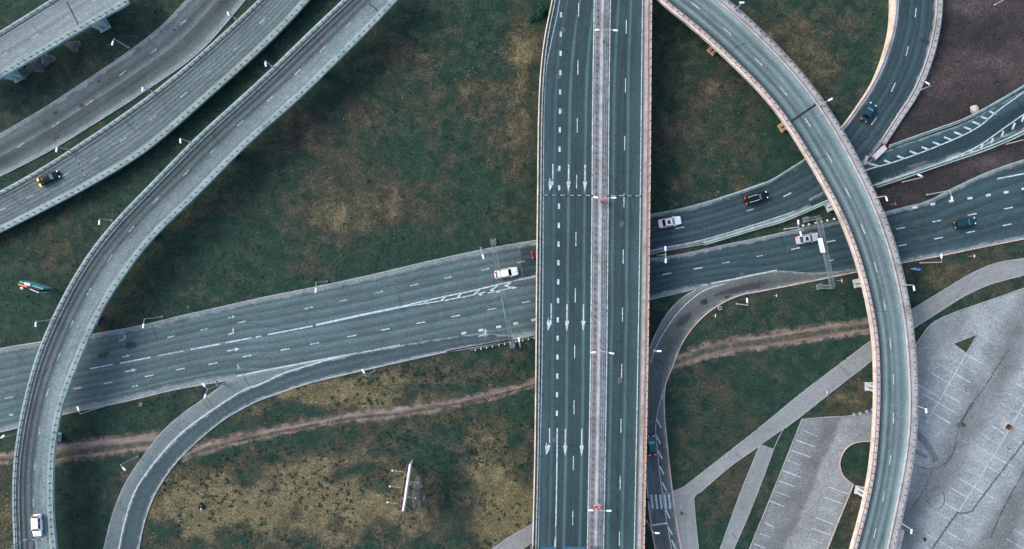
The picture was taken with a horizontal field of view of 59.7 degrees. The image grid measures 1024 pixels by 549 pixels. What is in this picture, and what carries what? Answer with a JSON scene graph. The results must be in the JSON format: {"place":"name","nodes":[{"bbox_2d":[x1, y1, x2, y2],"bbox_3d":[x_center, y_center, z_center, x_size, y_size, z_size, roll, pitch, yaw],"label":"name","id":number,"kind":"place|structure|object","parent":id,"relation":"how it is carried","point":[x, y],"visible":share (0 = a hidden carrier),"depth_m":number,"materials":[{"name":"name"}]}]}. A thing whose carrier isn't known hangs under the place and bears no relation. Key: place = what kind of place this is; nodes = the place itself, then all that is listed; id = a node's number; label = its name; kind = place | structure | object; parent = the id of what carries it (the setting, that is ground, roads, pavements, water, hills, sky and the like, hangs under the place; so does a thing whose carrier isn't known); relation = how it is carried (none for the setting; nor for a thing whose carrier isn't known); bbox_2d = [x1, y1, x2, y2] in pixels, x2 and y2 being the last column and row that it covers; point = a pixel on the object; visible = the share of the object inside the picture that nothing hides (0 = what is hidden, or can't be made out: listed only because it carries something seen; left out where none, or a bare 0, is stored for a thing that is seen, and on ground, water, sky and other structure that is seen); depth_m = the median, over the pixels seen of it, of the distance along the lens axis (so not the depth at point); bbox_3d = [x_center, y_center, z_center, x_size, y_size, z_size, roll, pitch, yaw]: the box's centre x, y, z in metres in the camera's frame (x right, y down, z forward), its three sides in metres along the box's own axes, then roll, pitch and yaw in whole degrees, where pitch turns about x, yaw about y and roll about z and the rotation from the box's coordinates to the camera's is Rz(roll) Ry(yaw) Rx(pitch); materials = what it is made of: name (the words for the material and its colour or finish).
{"place":"outdoors","nodes":[
{"label":"outdoors","id":0,"kind":"place"},
{"bbox_2d":[0,430,160,465],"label":"dirt track","id":1,"kind":"structure","parent":0,"point":[89,448],"depth_m":184.99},
{"bbox_2d":[0,0,243,175],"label":"road","id":2,"kind":"structure","parent":0,"point":[190,37],"depth_m":184.95,"materials":[{"name":"asphalt"}]},
{"bbox_2d":[0,0,309,232],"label":"raised road","id":3,"kind":"structure","parent":0,"point":[141,126],"depth_m":182.59,"materials":[{"name":"asphalt"}]},
{"bbox_2d":[37,170,60,185],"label":"saloon car","id":4,"kind":"object","parent":3,"relation":"on","point":[46,179],"visible":1,"depth_m":181.63,"materials":[{"name":"paint"}]},
{"bbox_2d":[0,0,259,192],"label":"railing","id":5,"kind":"object","parent":3,"relation":"on","point":[140,102],"visible":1,"depth_m":181.95,"materials":[{"name":"metal"}]},
{"bbox_2d":[0,0,304,228],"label":"railing","id":6,"kind":"object","parent":3,"relation":"on","point":[138,152],"visible":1,"depth_m":181.97,"materials":[{"name":"metal"}]},
{"bbox_2d":[0,241,535,430],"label":"road","id":7,"kind":"structure","parent":0,"point":[263,318],"depth_m":184.95,"materials":[{"name":"asphalt"}]},
{"bbox_2d":[125,342,136,349],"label":"asphalt patch","id":8,"kind":"object","parent":7,"relation":"on","point":[130,345],"visible":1,"depth_m":184.93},
{"bbox_2d":[5,208,833,415],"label":"road paint","id":9,"kind":"object","parent":7,"relation":"on","point":[312,307],"visible":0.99,"depth_m":184.92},
{"bbox_2d":[494,267,518,278],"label":"estate car","id":10,"kind":"object","parent":7,"relation":"on","point":[509,272],"visible":0.96,"depth_m":183.86,"materials":[{"name":"paint"}]},
{"bbox_2d":[119,334,511,548],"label":"slip road","id":11,"kind":"structure","parent":0,"point":[175,450],"depth_m":184.93,"materials":[{"name":"asphalt"}]},
{"bbox_2d":[181,378,534,461],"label":"dirt track","id":12,"kind":"structure","parent":0,"point":[205,448],"depth_m":184.99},
{"bbox_2d":[0,0,1023,548],"bbox_3d":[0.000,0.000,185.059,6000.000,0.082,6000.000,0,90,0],"label":"ground","id":13,"kind":"structure","parent":0,"point":[962,60],"depth_m":185.06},
{"bbox_2d":[18,67,31,79],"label":"shrub","id":14,"kind":"object","parent":13,"relation":"on","point":[24,74],"visible":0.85,"depth_m":184.40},
{"bbox_2d":[18,281,51,292],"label":"hoarding","id":15,"kind":"object","parent":13,"relation":"on","point":[37,287],"visible":1,"depth_m":179.38,"materials":[{"name":"multicoloured plastic"}]},
{"bbox_2d":[26,58,44,73],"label":"shrub","id":16,"kind":"object","parent":13,"relation":"on","point":[30,65],"visible":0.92,"depth_m":184.43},
{"bbox_2d":[40,53,55,66],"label":"shrub","id":17,"kind":"object","parent":13,"relation":"on","point":[46,58],"visible":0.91,"depth_m":184.46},
{"bbox_2d":[0,0,130,82],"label":"flared pier bridge","id":18,"kind":"structure","parent":13,"relation":"on","point":[42,27],"depth_m":178.49,"materials":[{"name":"concrete"}]},
{"bbox_2d":[0,0,52,33],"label":"railing","id":19,"kind":"object","parent":18,"relation":"on","point":[26,16],"visible":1,"depth_m":177.85,"materials":[{"name":"metal"}]},
{"bbox_2d":[0,0,126,75],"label":"railing","id":20,"kind":"object","parent":18,"relation":"on","point":[80,26],"visible":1,"depth_m":177.87,"materials":[{"name":"metal"}]},
{"bbox_2d":[64,40,80,52],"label":"shrub","id":21,"kind":"object","parent":13,"relation":"on","point":[71,45],"visible":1,"depth_m":184.54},
{"bbox_2d":[0,0,186,133],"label":"kerb","id":22,"kind":"structure","parent":13,"relation":"on","point":[97,72],"depth_m":184.86,"materials":[{"name":"concrete"}]},
{"bbox_2d":[0,379,230,431],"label":"kerb","id":23,"kind":"structure","parent":13,"relation":"on","point":[132,399],"depth_m":184.86,"materials":[{"name":"concrete"}]},
{"bbox_2d":[0,0,245,176],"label":"kerb","id":24,"kind":"structure","parent":13,"relation":"on","point":[135,97],"depth_m":184.86,"materials":[{"name":"concrete"}]},
{"bbox_2d":[103,381,227,548],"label":"kerb","id":25,"kind":"structure","parent":13,"relation":"on","point":[145,453],"depth_m":184.86,"materials":[{"name":"concrete"}]},
{"bbox_2d":[12,0,397,548],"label":"loop ramp","id":26,"kind":"structure","parent":13,"relation":"on","point":[190,171],"depth_m":177.99,"materials":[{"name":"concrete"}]},
{"bbox_2d":[31,514,43,536],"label":"estate car","id":27,"kind":"object","parent":26,"relation":"on","point":[37,524],"visible":1,"depth_m":176.77,"materials":[{"name":"paint"}]},
{"bbox_2d":[12,0,344,548],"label":"railing","id":28,"kind":"object","parent":26,"relation":"on","point":[22,413],"visible":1,"depth_m":177.35,"materials":[{"name":"metal"}]},
{"bbox_2d":[48,0,392,548],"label":"railing","id":29,"kind":"object","parent":26,"relation":"on","point":[51,446],"visible":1,"depth_m":177.37,"materials":[{"name":"metal"}]},
{"bbox_2d":[104,359,325,548],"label":"slip shoulder","id":30,"kind":"object","parent":13,"relation":"on","point":[184,421],"visible":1,"depth_m":184.93},
{"bbox_2d":[0,240,535,348],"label":"kerb","id":31,"kind":"structure","parent":13,"relation":"on","point":[289,292],"depth_m":184.86,"materials":[{"name":"concrete"}]},
{"bbox_2d":[138,334,535,548],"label":"kerb","id":32,"kind":"structure","parent":13,"relation":"on","point":[474,346],"depth_m":184.86,"materials":[{"name":"concrete"}]},
{"bbox_2d":[387,459,418,510],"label":"billboard","id":33,"kind":"object","parent":13,"relation":"on","point":[407,473],"visible":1,"depth_m":174.80,"materials":[{"name":"white metal"}]},
{"bbox_2d":[412,475,421,508],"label":"concrete pad","id":34,"kind":"object","parent":13,"relation":"on","point":[416,491],"visible":0.98,"depth_m":184.86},
{"bbox_2d":[490,238,515,348],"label":"sign gantry","id":35,"kind":"object","parent":13,"relation":"on","point":[494,243],"visible":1,"depth_m":177.18,"materials":[{"name":"metal"}]},
{"bbox_2d":[472,337,534,350],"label":"guard rail","id":36,"kind":"object","parent":13,"relation":"on","point":[501,343],"visible":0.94,"depth_m":184.13,"materials":[{"name":"metal"}]},
{"bbox_2d":[0,0,1023,548],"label":"meadow weeds","id":37,"kind":"object","parent":13,"relation":"on","point":[408,364],"visible":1,"depth_m":184.98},
{"bbox_2d":[492,523,532,548],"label":"footpath","id":38,"kind":"structure","parent":13,"relation":"on","point":[521,539],"depth_m":184.98,"materials":[{"name":"concrete"}]},
{"bbox_2d":[527,10,540,22],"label":"shrub","id":39,"kind":"object","parent":13,"relation":"on","point":[531,17],"visible":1,"depth_m":184.60,"materials":[{"name":"green plant"}]},
{"bbox_2d":[534,1,549,19],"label":"shrub","id":40,"kind":"object","parent":13,"relation":"on","point":[543,9],"visible":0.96,"depth_m":184.30,"materials":[{"name":"green plant"}]},
{"bbox_2d":[532,0,651,548],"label":"overpass","id":41,"kind":"object","parent":13,"relation":"on","point":[566,278],"visible":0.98,"depth_m":177.49,"materials":[{"name":"asphalt"}]},
{"bbox_2d":[535,2,554,546],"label":"railing","id":42,"kind":"object","parent":41,"relation":"on","point":[539,274],"visible":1,"depth_m":176.26,"materials":[{"name":"concrete"}]},
{"bbox_2d":[530,545,595,548],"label":"sign gantry","id":43,"kind":"object","parent":41,"relation":"on","point":[564,547],"visible":1,"depth_m":174.22,"materials":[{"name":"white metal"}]},
{"bbox_2d":[590,2,598,547],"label":"guard rail","id":44,"kind":"object","parent":41,"relation":"on","point":[594,281],"visible":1,"depth_m":177.10,"materials":[{"name":"metal"}]},
{"bbox_2d":[598,2,606,548],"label":"guard rail","id":45,"kind":"object","parent":41,"relation":"on","point":[602,274],"visible":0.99,"depth_m":176.92,"materials":[{"name":"metal"}]},
{"bbox_2d":[641,0,649,548],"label":"railing","id":46,"kind":"object","parent":41,"relation":"on","point":[646,273],"visible":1,"depth_m":176.68,"materials":[{"name":"concrete"}]},
{"bbox_2d":[646,482,655,548],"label":"kerb","id":47,"kind":"structure","parent":13,"relation":"on","point":[649,516],"depth_m":184.86,"materials":[{"name":"concrete"}]},
{"bbox_2d":[649,289,695,347],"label":"kerb","id":48,"kind":"structure","parent":13,"relation":"on","point":[667,314],"depth_m":184.86,"materials":[{"name":"concrete"}]},
{"bbox_2d":[649,288,695,299],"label":"kerb","id":49,"kind":"structure","parent":13,"relation":"on","point":[673,294],"depth_m":184.86,"materials":[{"name":"concrete"}]},
{"bbox_2d":[673,488,697,548],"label":"footpath","id":50,"kind":"structure","parent":13,"relation":"on","point":[684,505],"depth_m":184.96,"materials":[{"name":"concrete"}]},
{"bbox_2d":[650,182,764,214],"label":"kerb","id":51,"kind":"structure","parent":13,"relation":"on","point":[701,203],"depth_m":184.86,"materials":[{"name":"concrete"}]},
{"bbox_2d":[720,445,760,548],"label":"kerb","id":52,"kind":"structure","parent":13,"relation":"on","point":[738,498],"depth_m":184.93,"materials":[{"name":"concrete"}]},
{"bbox_2d":[650,220,838,258],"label":"kerb","id":53,"kind":"structure","parent":13,"relation":"on","point":[744,240],"depth_m":184.86,"materials":[{"name":"concrete"}]},
{"bbox_2d":[721,445,772,548],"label":"footpath","id":54,"kind":"structure","parent":13,"relation":"on","point":[749,491],"depth_m":184.98,"materials":[{"name":"concrete"}]},
{"bbox_2d":[734,429,783,547],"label":"kerb","id":55,"kind":"structure","parent":13,"relation":"on","point":[759,487],"depth_m":184.93,"materials":[{"name":"concrete"}]},
{"bbox_2d":[720,159,804,199],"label":"crash barrier","id":56,"kind":"object","parent":13,"relation":"on","point":[767,182],"visible":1,"depth_m":184.60,"materials":[{"name":"metal"}]},
{"bbox_2d":[703,200,829,244],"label":"crash barrier","id":57,"kind":"object","parent":13,"relation":"on","point":[760,226],"visible":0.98,"depth_m":184.60,"materials":[{"name":"metal"}]},
{"bbox_2d":[749,419,801,548],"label":"kerb","id":58,"kind":"structure","parent":13,"relation":"on","point":[775,484],"depth_m":184.86,"materials":[{"name":"concrete"}]},
{"bbox_2d":[685,341,869,485],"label":"kerb","id":59,"kind":"structure","parent":13,"relation":"on","point":[776,413],"depth_m":184.93,"materials":[{"name":"concrete"}]},
{"bbox_2d":[657,0,916,548],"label":"curved ramp","id":60,"kind":"structure","parent":13,"relation":"on","point":[756,53],"depth_m":177.49,"materials":[{"name":"concrete"}]},
{"bbox_2d":[666,0,880,548],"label":"railing","id":61,"kind":"object","parent":60,"relation":"on","point":[879,396],"visible":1,"depth_m":176.79,"materials":[{"name":"concrete"}]},
{"bbox_2d":[727,0,917,547],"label":"railing","id":62,"kind":"object","parent":60,"relation":"on","point":[916,418],"visible":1,"depth_m":176.68,"materials":[{"name":"metal"}]},
{"bbox_2d":[895,529,903,548],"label":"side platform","id":63,"kind":"structure","parent":60,"relation":"attached to","point":[900,538],"depth_m":178.40,"materials":[{"name":"concrete"}]},
{"bbox_2d":[750,411,871,548],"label":"car park","id":64,"kind":"structure","parent":13,"relation":"on","point":[793,521],"depth_m":184.98,"materials":[{"name":"asphalt"}]},
{"bbox_2d":[802,215,834,289],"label":"sign gantry","id":65,"kind":"object","parent":13,"relation":"on","point":[821,247],"visible":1,"depth_m":177.56,"materials":[{"name":"metal"}]},
{"bbox_2d":[786,364,867,427],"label":"kerb","id":66,"kind":"structure","parent":13,"relation":"on","point":[825,396],"depth_m":184.93,"materials":[{"name":"concrete"}]},
{"bbox_2d":[802,410,868,419],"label":"kerb","id":67,"kind":"structure","parent":13,"relation":"on","point":[832,416],"depth_m":184.86,"materials":[{"name":"concrete"}]},
{"bbox_2d":[827,485,853,548],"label":"kerb","id":68,"kind":"structure","parent":13,"relation":"on","point":[840,516],"depth_m":184.86,"materials":[{"name":"concrete"}]},
{"bbox_2d":[664,238,1023,548],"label":"kerb","id":69,"kind":"structure","parent":13,"relation":"on","point":[761,291],"depth_m":184.86,"materials":[{"name":"concrete"}]},
{"bbox_2d":[676,259,1023,497],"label":"footpath","id":70,"kind":"structure","parent":13,"relation":"on","point":[810,397],"depth_m":184.97,"materials":[{"name":"concrete"}]},
{"bbox_2d":[805,0,896,159],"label":"parapet wall","id":71,"kind":"structure","parent":13,"relation":"on","point":[892,13],"depth_m":183.96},
{"bbox_2d":[839,441,870,484],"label":"kerb","id":72,"kind":"structure","parent":13,"relation":"on","point":[841,457],"depth_m":184.86,"materials":[{"name":"concrete"}]},
{"bbox_2d":[841,0,898,130],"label":"parapet wall","id":73,"kind":"structure","parent":13,"relation":"on","point":[877,77],"depth_m":183.96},
{"bbox_2d":[879,0,936,142],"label":"parapet wall","id":74,"kind":"structure","parent":13,"relation":"on","point":[920,73],"depth_m":183.94,"materials":[{"name":"concrete"}]},
{"bbox_2d":[882,0,942,144],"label":"parapet wall","id":75,"kind":"structure","parent":13,"relation":"on","point":[939,16],"depth_m":183.78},
{"bbox_2d":[884,2,941,143],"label":"railing","id":76,"kind":"object","parent":75,"relation":"on","point":[940,11],"visible":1,"depth_m":183.18,"materials":[{"name":"metal"}]},
{"bbox_2d":[875,130,1023,187],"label":"crash barrier","id":77,"kind":"object","parent":13,"relation":"on","point":[998,143],"visible":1,"depth_m":184.60,"materials":[{"name":"metal"}]},
{"bbox_2d":[883,159,1023,212],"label":"kerb","id":78,"kind":"structure","parent":13,"relation":"on","point":[954,187],"depth_m":184.86,"materials":[{"name":"concrete"}]},
{"bbox_2d":[888,85,1023,147],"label":"crash barrier","id":79,"kind":"object","parent":13,"relation":"on","point":[958,121],"visible":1,"depth_m":184.60,"materials":[{"name":"metal"}]},
{"bbox_2d":[899,289,1023,548],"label":"car park","id":80,"kind":"structure","parent":13,"relation":"on","point":[999,322],"depth_m":184.98,"materials":[{"name":"asphalt"}]},
{"bbox_2d":[755,354,1023,548],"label":"parking paint","id":81,"kind":"object","parent":80,"relation":"on","point":[941,431],"visible":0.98,"depth_m":184.97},
{"bbox_2d":[760,334,1023,548],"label":"parking paint","id":82,"kind":"object","parent":80,"relation":"on","point":[975,459],"visible":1,"depth_m":184.97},
{"bbox_2d":[931,512,957,548],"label":"asphalt patch","id":83,"kind":"object","parent":80,"relation":"on","point":[951,520],"visible":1,"depth_m":184.97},
{"bbox_2d":[957,349,1008,425],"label":"asphalt patch","id":84,"kind":"object","parent":80,"relation":"on","point":[983,388],"visible":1,"depth_m":184.97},
{"bbox_2d":[973,441,1023,509],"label":"asphalt patch","id":85,"kind":"object","parent":80,"relation":"on","point":[996,478],"visible":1,"depth_m":184.97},
{"bbox_2d":[990,471,1023,537],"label":"asphalt patch","id":86,"kind":"object","parent":80,"relation":"on","point":[1005,504],"visible":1,"depth_m":184.97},
{"bbox_2d":[1003,422,1012,430],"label":"planter","id":87,"kind":"object","parent":80,"relation":"on","point":[1008,426],"visible":1,"depth_m":184.56,"materials":[{"name":"stone"}]},
{"bbox_2d":[953,334,976,353],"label":"kerb","id":88,"kind":"structure","parent":13,"relation":"on","point":[964,339],"depth_m":184.84,"materials":[{"name":"concrete"}]},
{"bbox_2d":[910,258,1023,310],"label":"kerb","id":89,"kind":"structure","parent":13,"relation":"on","point":[964,277],"depth_m":184.93,"materials":[{"name":"concrete"}]},
{"bbox_2d":[915,275,1023,327],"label":"kerb","id":90,"kind":"structure","parent":13,"relation":"on","point":[964,296],"depth_m":184.93,"materials":[{"name":"concrete"}]},
{"bbox_2d":[916,288,1023,345],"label":"kerb","id":91,"kind":"structure","parent":13,"relation":"on","point":[960,310],"depth_m":184.86,"materials":[{"name":"concrete"}]},
{"bbox_2d":[970,105,978,113],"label":"boulder","id":92,"kind":"object","parent":13,"relation":"on","point":[974,109],"visible":1,"depth_m":184.51,"materials":[{"name":"stone"}]},
{"bbox_2d":[520,0,935,279],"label":"branch road","id":93,"kind":"structure","parent":0,"point":[800,183],"depth_m":184.93,"materials":[{"name":"asphalt"}]},
{"bbox_2d":[658,216,681,227],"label":"saloon car","id":94,"kind":"object","parent":93,"relation":"on","point":[669,222],"visible":1,"depth_m":183.97,"materials":[{"name":"paint"}]},
{"bbox_2d":[744,191,767,204],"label":"estate car","id":95,"kind":"object","parent":93,"relation":"on","point":[756,197],"visible":1,"depth_m":183.72,"materials":[{"name":"paint"}]},
{"bbox_2d":[650,8,916,250],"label":"road paint","id":96,"kind":"object","parent":93,"relation":"on","point":[775,217],"visible":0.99,"depth_m":184.90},
{"bbox_2d":[859,102,875,122],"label":"saloon car","id":97,"kind":"object","parent":93,"relation":"on","point":[866,114],"visible":1,"depth_m":183.81,"materials":[{"name":"paint"}]},
{"bbox_2d":[646,270,853,548],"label":"slip road","id":98,"kind":"structure","parent":0,"point":[668,345],"depth_m":184.93,"materials":[{"name":"asphalt"}]},
{"bbox_2d":[73,92,1023,548],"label":"road paint","id":99,"kind":"object","parent":98,"relation":"on","point":[535,318],"visible":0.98,"depth_m":184.92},
{"bbox_2d":[647,435,656,455],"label":"hatchback","id":100,"kind":"object","parent":98,"relation":"on","point":[651,445],"visible":0.91,"depth_m":183.88,"materials":[{"name":"paint"}]},
{"bbox_2d":[675,314,690,327],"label":"asphalt patch","id":101,"kind":"object","parent":98,"relation":"on","point":[683,319],"visible":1,"depth_m":184.92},
{"bbox_2d":[714,282,763,295],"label":"asphalt patch","id":102,"kind":"object","parent":98,"relation":"on","point":[742,288],"visible":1,"depth_m":184.92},
{"bbox_2d":[672,318,869,369],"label":"dirt track","id":103,"kind":"structure","parent":0,"point":[780,338],"depth_m":184.99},
{"bbox_2d":[649,161,1023,298],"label":"road","id":104,"kind":"structure","parent":0,"point":[919,232],"depth_m":184.94,"materials":[{"name":"asphalt"}]},
{"bbox_2d":[795,233,817,244],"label":"saloon car","id":105,"kind":"object","parent":104,"relation":"on","point":[808,238],"visible":0.9,"depth_m":183.96,"materials":[{"name":"paint"}]},
{"bbox_2d":[952,217,975,228],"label":"saloon car","id":106,"kind":"object","parent":104,"relation":"on","point":[965,222],"visible":1,"depth_m":183.80,"materials":[{"name":"paint"}]},
{"bbox_2d":[809,90,1023,208],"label":"merging road","id":107,"kind":"structure","parent":0,"point":[1009,113],"depth_m":184.93,"materials":[{"name":"asphalt"}]},
{"bbox_2d":[870,144,886,160],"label":"crash cushion","id":108,"kind":"object","parent":107,"relation":"on","point":[877,153],"visible":1,"depth_m":183.98,"materials":[{"name":"white plastic"}]},
{"bbox_2d":[908,161,925,168],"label":"asphalt patch","id":109,"kind":"object","parent":107,"relation":"on","point":[917,164],"visible":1,"depth_m":184.92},
{"bbox_2d":[955,335,975,351],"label":"traffic island","id":110,"kind":"structure","parent":0,"point":[964,345],"depth_m":184.88,"materials":[{"name":"green plant"}]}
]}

